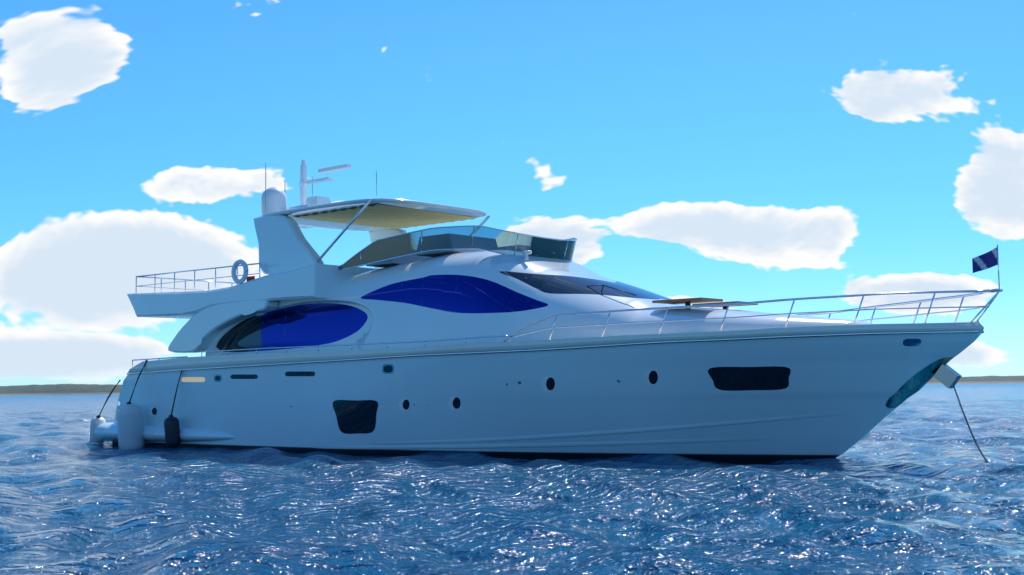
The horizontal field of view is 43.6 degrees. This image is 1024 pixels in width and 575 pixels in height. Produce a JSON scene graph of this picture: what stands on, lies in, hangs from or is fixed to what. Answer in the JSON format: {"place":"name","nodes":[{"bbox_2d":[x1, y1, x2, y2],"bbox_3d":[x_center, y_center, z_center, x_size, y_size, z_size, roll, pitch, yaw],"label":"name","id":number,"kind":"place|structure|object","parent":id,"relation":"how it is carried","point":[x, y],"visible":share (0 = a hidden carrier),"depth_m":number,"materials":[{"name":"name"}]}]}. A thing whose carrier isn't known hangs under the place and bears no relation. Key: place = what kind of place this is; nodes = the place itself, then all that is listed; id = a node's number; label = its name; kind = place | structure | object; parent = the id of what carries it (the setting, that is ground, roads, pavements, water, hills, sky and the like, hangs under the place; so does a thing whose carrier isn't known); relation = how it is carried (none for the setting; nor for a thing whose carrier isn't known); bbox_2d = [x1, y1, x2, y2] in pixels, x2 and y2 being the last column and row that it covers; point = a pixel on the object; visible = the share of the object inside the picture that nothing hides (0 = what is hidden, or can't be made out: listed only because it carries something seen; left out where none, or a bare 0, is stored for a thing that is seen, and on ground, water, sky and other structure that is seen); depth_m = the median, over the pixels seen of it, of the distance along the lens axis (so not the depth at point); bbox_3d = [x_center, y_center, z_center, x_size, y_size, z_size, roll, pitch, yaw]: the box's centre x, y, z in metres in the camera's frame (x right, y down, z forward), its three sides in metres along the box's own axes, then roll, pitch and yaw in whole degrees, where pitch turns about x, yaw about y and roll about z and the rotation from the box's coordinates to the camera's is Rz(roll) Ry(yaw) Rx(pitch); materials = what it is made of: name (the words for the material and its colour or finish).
{"place":"outdoors","nodes":[
{"label":"outdoors","id":0,"kind":"place"},
{"bbox_2d":[94,423,234,441],"bbox_3d":[-7.760,4.241,38.057,6.596,0.549,6.392,-5,-6,41],"label":"yacht quarter fairing","id":1,"kind":"object","parent":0,"point":[109,432],"visible":0.35,"depth_m":35.96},
{"bbox_2d":[168,300,277,352],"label":"yacht wing struts","id":2,"kind":"object","parent":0,"point":[200,331],"visible":0.49,"depth_m":35.12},
{"bbox_2d":[247,276,254,280],"bbox_3d":[-7.093,-0.195,34.752,0.259,0.220,0.159,-1,-5,0],"label":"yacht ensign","id":3,"kind":"object","parent":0,"point":[249,278],"visible":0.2,"depth_m":34.76,"materials":[{"name":"red fabric"}]},
{"bbox_2d":[0,383,1023,574],"bbox_3d":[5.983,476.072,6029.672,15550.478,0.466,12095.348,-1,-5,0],"label":"sea water","id":4,"kind":"structure","parent":0,"point":[916,484],"depth_m":16.34,"materials":[{"name":"blue liquid"}]},
{"bbox_2d":[112,322,982,464],"bbox_3d":[-1.882,3.095,30.577,25.341,3.554,2.768,-4,-6,37],"label":"hull","id":5,"kind":"object","parent":4,"relation":"in","point":[858,381],"visible":0.82,"depth_m":27.31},
{"bbox_2d":[127,330,983,374],"bbox_3d":[-0.272,1.742,31.690,23.958,0.429,6.284,-5,-6,41],"label":"rub rail","id":6,"kind":"object","parent":5,"relation":"attached to","point":[725,339],"visible":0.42,"depth_m":26.59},
{"bbox_2d":[313,413,844,448],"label":"yacht sprayrails","id":7,"kind":"object","parent":5,"relation":"attached to","point":[399,444],"visible":0.71,"depth_m":27.62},
{"bbox_2d":[886,357,953,407],"bbox_3d":[7.858,1.838,24.587,1.337,0.956,0.531,-5,-6,41],"label":"yacht stem plate","id":8,"kind":"object","parent":5,"relation":"attached to","point":[915,383],"visible":0.99,"depth_m":24.51,"materials":[{"name":"silver metal"}]},
{"bbox_2d":[933,364,961,388],"bbox_3d":[8.252,1.681,24.253,0.477,0.465,0.200,-5,-6,41],"label":"anchor","id":9,"kind":"object","parent":5,"relation":"attached to","point":[947,376],"visible":1,"depth_m":24.17,"materials":[{"name":"silver metal"}]},
{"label":"yacht","id":10,"kind":"object","parent":4,"relation":"on","visible":0},
{"bbox_2d":[99,360,181,415],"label":"fender ropes","id":11,"kind":"object","parent":10,"relation":"attached to","point":[135,386],"visible":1,"depth_m":36.47,"materials":[{"name":"black fabric"}]},
{"bbox_2d":[89,404,143,449],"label":"white fenders","id":12,"kind":"object","parent":11,"relation":"hanging from","point":[130,427],"visible":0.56,"depth_m":36.19,"materials":[{"name":"grey plastic"}]},
{"bbox_2d":[96,402,180,447],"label":"navy fenders","id":13,"kind":"object","parent":11,"relation":"hanging from","point":[172,431],"visible":1,"depth_m":35.12,"materials":[{"name":"black"}]},
{"bbox_2d":[231,259,247,283],"bbox_3d":[-7.342,-0.426,34.526,0.669,0.670,0.130,-5,-6,41],"label":"life ring","id":14,"kind":"object","parent":10,"relation":"attached to","point":[243,263],"visible":1,"depth_m":34.45,"materials":[{"name":"white"}]},
{"bbox_2d":[261,198,486,230],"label":"hardtop roof","id":15,"kind":"structure","parent":10,"relation":"on","point":[361,203],"depth_m":33.60,"materials":[{"name":"white paint"}]},
{"bbox_2d":[287,165,332,228],"bbox_3d":[-5.880,-2.704,36.887,2.000,1.717,1.500,-5,-6,41],"label":"yacht mast","id":16,"kind":"object","parent":15,"relation":"on","point":[305,201],"visible":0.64,"depth_m":36.71,"materials":[{"name":"white metal"}]},
{"bbox_2d":[265,162,376,210],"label":"whip antennas","id":17,"kind":"object","parent":16,"relation":"attached to","point":[312,185],"visible":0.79,"depth_m":35.65,"materials":[{"name":"grey plastic"}]},
{"bbox_2d":[301,160,350,172],"bbox_3d":[-5.314,-3.523,36.448,2.007,0.468,0.140,-5,-6,41],"label":"radar antenna","id":18,"kind":"object","parent":16,"relation":"attached to","point":[335,168],"visible":1,"depth_m":36.16,"materials":[{"name":"white plastic"}]},
{"bbox_2d":[295,204,475,228],"bbox_3d":[-3.417,-1.885,34.681,3.330,0.035,3.712,-5,-6,41],"label":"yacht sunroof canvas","id":19,"kind":"object","parent":10,"relation":"on","point":[385,216],"visible":0.97,"depth_m":34.51,"materials":[{"name":"beige fabric"}]},
{"bbox_2d":[316,198,489,262],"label":"roof support struts","id":20,"kind":"object","parent":10,"relation":"on","point":[353,220],"visible":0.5,"depth_m":32.58,"materials":[{"name":"silver metal"}]},
{"bbox_2d":[206,250,870,355],"bbox_3d":[-0.643,0.378,30.444,19.004,2.620,2.804,-5,-6,42],"label":"superstructure","id":21,"kind":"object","parent":10,"relation":"on","point":[468,294],"visible":0.68,"depth_m":29.64,"materials":[{"name":"paint"}]},
{"bbox_2d":[127,264,376,318],"bbox_3d":[-6.423,0.311,37.156,8.540,1.046,5.440,-5,-6,41],"label":"flybridge deck overhang","id":22,"kind":"object","parent":21,"relation":"on","point":[316,281],"visible":0.47,"depth_m":33.91,"materials":[{"name":"white plastic"}]},
{"bbox_2d":[254,215,407,274],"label":"radar arch","id":23,"kind":"structure","parent":22,"relation":"on","point":[284,245],"depth_m":34.03,"materials":[{"name":"white plastic"}]},
{"bbox_2d":[261,187,286,214],"bbox_3d":[-6.775,-2.348,36.447,0.718,1.040,0.718,-1,-5,0],"label":"satellite dome","id":24,"kind":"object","parent":23,"relation":"on","point":[276,199],"visible":0.61,"depth_m":36.17,"materials":[{"name":"white plastic"}]},
{"bbox_2d":[366,233,522,267],"bbox_3d":[-1.261,-0.874,32.797,3.700,0.600,3.300,-5,-6,41],"label":"flybridge coaming","id":25,"kind":"object","parent":21,"relation":"on","point":[445,241],"visible":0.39,"depth_m":31.70,"materials":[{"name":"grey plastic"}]},
{"bbox_2d":[522,250,531,259],"bbox_3d":[0.366,-0.717,29.920,0.290,0.275,0.215,-5,-6,41],"label":"searchlight","id":26,"kind":"object","parent":21,"relation":"on","point":[525,253],"visible":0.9,"depth_m":29.87,"materials":[{"name":"white"}]},
{"bbox_2d":[587,285,635,295],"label":"wipers","id":27,"kind":"object","parent":21,"relation":"on","point":[612,288],"visible":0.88,"depth_m":28.14,"materials":[{"name":"black metal"}]},
{"bbox_2d":[685,302,726,308],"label":"table supports","id":28,"kind":"object","parent":21,"relation":"on","point":[689,304],"visible":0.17,"depth_m":27.07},
{"bbox_2d":[549,258,871,323],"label":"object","id":29,"kind":"object","parent":10,"relation":"on","point":[575,266],"visible":0.08,"depth_m":30.25,"materials":[{"name":"paint"}]},
{"bbox_2d":[338,225,576,270],"bbox_3d":[-1.004,-0.862,32.506,5.174,0.815,4.564,-5,-6,41],"label":"windscreen frame","id":30,"kind":"object","parent":29,"relation":"on","point":[473,226],"visible":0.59,"depth_m":30.59,"materials":[{"name":"metal"}]},
{"bbox_2d":[338,229,575,269],"bbox_3d":[-1.009,-0.864,32.510,5.155,0.783,4.532,-5,-6,41],"label":"flybridge windscreen","id":31,"kind":"object","parent":30,"relation":"in","point":[400,245],"visible":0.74,"depth_m":31.06,"materials":[{"name":"glass"}]},
{"bbox_2d":[953,386,987,461],"bbox_3d":[8.889,2.751,24.459,1.313,1.746,0.036,2,-5,-34],"label":"anchor chain","id":32,"kind":"object","parent":10,"relation":"attached to","point":[968,424],"visible":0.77,"depth_m":24.32,"materials":[{"name":"grey metal"}]},
{"bbox_2d":[0,376,1023,395],"bbox_3d":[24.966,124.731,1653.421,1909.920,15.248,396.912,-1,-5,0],"label":"island terrain","id":33,"kind":"structure","parent":0,"point":[60,389],"depth_m":1530.48,"materials":[{"name":"green plant"}]},
{"bbox_2d":[0,0,1023,385],"label":"sky","id":34,"kind":"structure","parent":0,"point":[727,150],"materials":[{"name":"blue"}]},
{"bbox_2d":[132,245,1002,366],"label":"yacht rails","id":35,"kind":"object","parent":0,"point":[972,293],"visible":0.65,"depth_m":25.87,"materials":[{"name":"silver metal"}]},
{"bbox_2d":[652,297,757,307],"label":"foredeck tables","id":36,"kind":"object","parent":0,"point":[702,301],"visible":0.75,"depth_m":27.07,"materials":[{"name":"white plastic"}]},
{"bbox_2d":[943,321,978,322],"bbox_3d":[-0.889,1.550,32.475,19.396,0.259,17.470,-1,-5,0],"label":"bow deck fitting","id":37,"kind":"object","parent":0,"point":[961,322],"depth_m":23.90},
{"bbox_2d":[972,247,997,272],"bbox_3d":[8.861,-0.510,23.940,0.062,0.456,0.502,4,-6,-44],"label":"flag","id":38,"kind":"object","parent":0,"point":[987,260],"visible":1,"depth_m":23.98,"materials":[{"name":"blue fabric"}]}
]}

